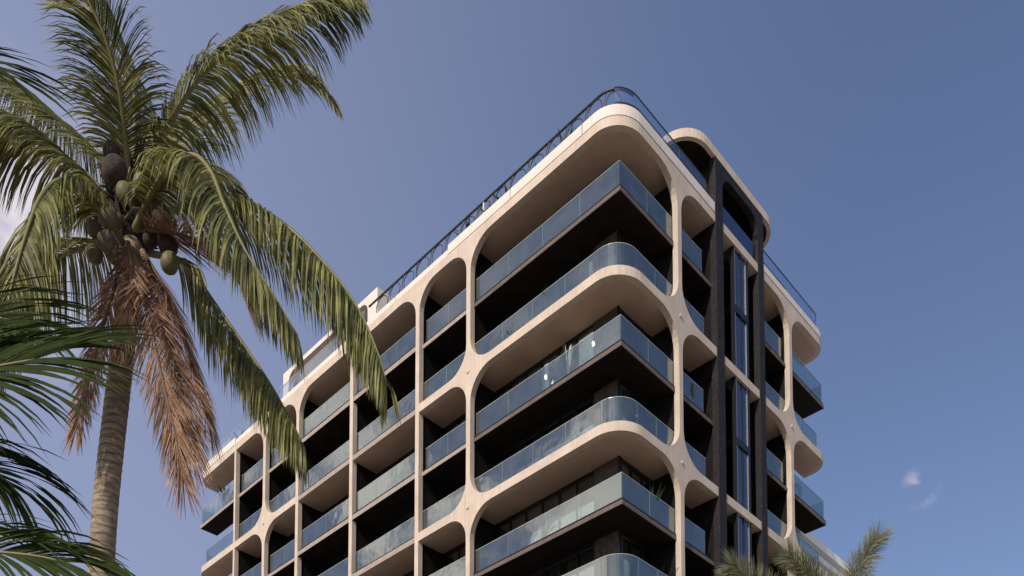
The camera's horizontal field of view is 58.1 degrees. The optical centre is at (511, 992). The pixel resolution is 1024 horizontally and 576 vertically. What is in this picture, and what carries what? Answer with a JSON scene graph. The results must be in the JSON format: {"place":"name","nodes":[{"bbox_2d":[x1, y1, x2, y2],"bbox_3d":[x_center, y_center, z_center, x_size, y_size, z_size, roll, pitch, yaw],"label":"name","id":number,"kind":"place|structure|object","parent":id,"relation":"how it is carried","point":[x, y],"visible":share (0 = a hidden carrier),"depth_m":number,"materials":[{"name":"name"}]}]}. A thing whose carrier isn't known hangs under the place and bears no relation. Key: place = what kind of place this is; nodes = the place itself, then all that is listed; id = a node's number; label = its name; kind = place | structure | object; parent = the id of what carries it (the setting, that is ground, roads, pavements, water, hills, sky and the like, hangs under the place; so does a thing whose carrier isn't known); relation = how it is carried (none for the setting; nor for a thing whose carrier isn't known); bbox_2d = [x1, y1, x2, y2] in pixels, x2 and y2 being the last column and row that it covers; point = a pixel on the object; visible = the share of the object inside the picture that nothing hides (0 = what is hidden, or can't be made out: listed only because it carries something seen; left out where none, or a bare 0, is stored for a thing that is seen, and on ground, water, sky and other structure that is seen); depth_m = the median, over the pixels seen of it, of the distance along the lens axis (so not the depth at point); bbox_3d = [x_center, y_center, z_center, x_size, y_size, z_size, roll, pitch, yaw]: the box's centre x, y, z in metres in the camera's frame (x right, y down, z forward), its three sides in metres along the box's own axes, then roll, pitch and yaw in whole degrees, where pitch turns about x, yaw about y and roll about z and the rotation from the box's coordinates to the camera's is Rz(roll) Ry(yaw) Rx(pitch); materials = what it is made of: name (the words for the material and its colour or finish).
{"place":"outdoors","nodes":[
{"label":"outdoors","id":0,"kind":"place"},
{"bbox_2d":[0,47,166,575],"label":"foreground palm","id":1,"kind":"object","parent":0,"point":[66,339],"visible":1,"depth_m":5.21,"materials":[{"name":"green plant"}]},
{"bbox_2d":[0,0,400,575],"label":"coconut palm","id":2,"kind":"object","parent":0,"point":[130,211],"visible":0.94,"depth_m":12.13,"materials":[{"name":"green plant"}]},
{"bbox_2d":[0,0,1023,575],"label":"sky","id":3,"kind":"structure","parent":0,"point":[880,143],"materials":[{"name":"blue"}]},
{"bbox_2d":[200,86,825,575],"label":"apartment building","id":4,"kind":"structure","parent":0,"point":[606,216],"depth_m":41.88,"materials":[{"name":"concrete"}]},
{"bbox_2d":[216,484,233,505],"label":"potted plant","id":5,"kind":"object","parent":4,"relation":"on","point":[228,497],"visible":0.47,"depth_m":58.93,"materials":[{"name":"green plant"}]},
{"bbox_2d":[386,536,396,551],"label":"egg chair","id":6,"kind":"object","parent":4,"relation":"on","point":[393,543],"visible":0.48,"depth_m":46.46,"materials":[{"name":"wicker"}]},
{"bbox_2d":[453,217,475,234],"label":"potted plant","id":7,"kind":"object","parent":4,"relation":"on","point":[467,223],"visible":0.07,"depth_m":43.21,"materials":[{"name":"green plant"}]},
{"bbox_2d":[492,184,509,199],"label":"potted plant","id":8,"kind":"object","parent":4,"relation":"on","point":[497,197],"visible":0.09,"depth_m":41.57,"materials":[{"name":"green plant"}]},
{"bbox_2d":[501,323,521,338],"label":"potted plant","id":9,"kind":"object","parent":4,"relation":"on","point":[513,330],"visible":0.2,"depth_m":40.74,"materials":[{"name":"green plant"}]},
{"bbox_2d":[509,252,519,272],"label":"egg chair","id":10,"kind":"object","parent":4,"relation":"on","point":[512,254],"visible":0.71,"depth_m":40.98,"materials":[{"name":"wicker"}]},
{"bbox_2d":[541,517,556,538],"bbox_3d":[1.640,-19.565,39.067,0.659,1.141,0.936,2,-4,-32],"label":"potted plant","id":11,"kind":"object","parent":4,"relation":"on","point":[546,532],"visible":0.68,"depth_m":39.05,"materials":[{"name":"green plant"}]},
{"bbox_2d":[540,284,557,306],"bbox_3d":[1.721,-29.396,39.478,0.745,1.659,1.097,-1,-3,24],"label":"potted plant","id":12,"kind":"object","parent":4,"relation":"on","point":[550,303],"visible":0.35,"depth_m":39.28,"materials":[{"name":"green plant"}]},
{"bbox_2d":[554,125,576,146],"bbox_3d":[2.309,-35.757,39.345,1.229,1.358,1.820,1,-3,-24],"label":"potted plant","id":13,"kind":"object","parent":4,"relation":"on","point":[571,132],"visible":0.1,"depth_m":38.90,"materials":[{"name":"green plant"}]},
{"bbox_2d":[562,343,572,375],"bbox_3d":[2.367,-26.426,38.621,0.510,1.995,0.329,2,-4,-31],"label":"potted plant","id":14,"kind":"object","parent":4,"relation":"on","point":[568,361],"visible":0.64,"depth_m":38.62,"materials":[{"name":"plant"}]},
{"bbox_2d":[596,402,626,424],"bbox_3d":[4.014,-22.925,37.267,1.363,1.294,1.354,0,-3,0],"label":"potted plant","id":15,"kind":"object","parent":4,"relation":"on","point":[617,416],"visible":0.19,"depth_m":37.01,"materials":[{"name":"green plant"}]},
{"bbox_2d":[608,318,629,341],"bbox_3d":[4.245,-26.224,36.936,0.751,1.406,1.005,2,-4,-33],"label":"potted plant","id":16,"kind":"object","parent":4,"relation":"on","point":[617,339],"visible":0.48,"depth_m":36.86,"materials":[{"name":"green plant"}]},
{"bbox_2d":[638,481,664,518],"bbox_3d":[5.805,-19.945,38.118,1.401,1.795,1.943,0,-3,0],"label":"potted plant","id":17,"kind":"object","parent":4,"relation":"on","point":[653,509],"visible":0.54,"depth_m":37.89,"materials":[{"name":"green plant"}]},
{"bbox_2d":[633,560,678,575],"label":"potted plant","id":18,"kind":"object","parent":4,"relation":"on","point":[660,572],"visible":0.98,"depth_m":38.33,"materials":[{"name":"green plant"}]},
{"bbox_2d":[683,382,694,401],"bbox_3d":[7.584,-25.906,39.939,0.622,1.106,0.383,-3,-4,44],"label":"egg chair","id":19,"kind":"object","parent":4,"relation":"on","point":[685,389],"visible":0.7,"depth_m":39.84,"materials":[{"name":"wicker"}]},
{"bbox_2d":[723,246,748,378],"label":"tower window","id":20,"kind":"structure","parent":4,"relation":"in","point":[736,323],"depth_m":42.61,"materials":[{"name":"glass"}]},
{"bbox_2d":[725,376,750,512],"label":"tower window","id":21,"kind":"structure","parent":4,"relation":"in","point":[737,398],"depth_m":42.26,"materials":[{"name":"blue glass"}]},
{"bbox_2d":[727,512,751,574],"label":"tower window","id":22,"kind":"structure","parent":4,"relation":"in","point":[739,531],"depth_m":42.00,"materials":[{"name":"blue glass"}]},
{"bbox_2d":[767,459,783,474],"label":"potted plant","id":23,"kind":"object","parent":4,"relation":"on","point":[772,469],"visible":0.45,"depth_m":45.49,"materials":[{"name":"green plant"}]},
{"bbox_2d":[794,483,801,496],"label":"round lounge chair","id":24,"kind":"object","parent":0,"point":[797,488],"visible":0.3,"depth_m":46.89,"materials":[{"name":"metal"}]},
{"bbox_2d":[714,518,894,575],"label":"foxtail palm","id":25,"kind":"object","parent":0,"point":[799,567],"visible":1,"depth_m":22.07,"materials":[{"name":"green plant"}]},
{"bbox_2d":[795,526,857,575],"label":"white building","id":26,"kind":"structure","parent":0,"point":[827,554],"depth_m":52.34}
]}

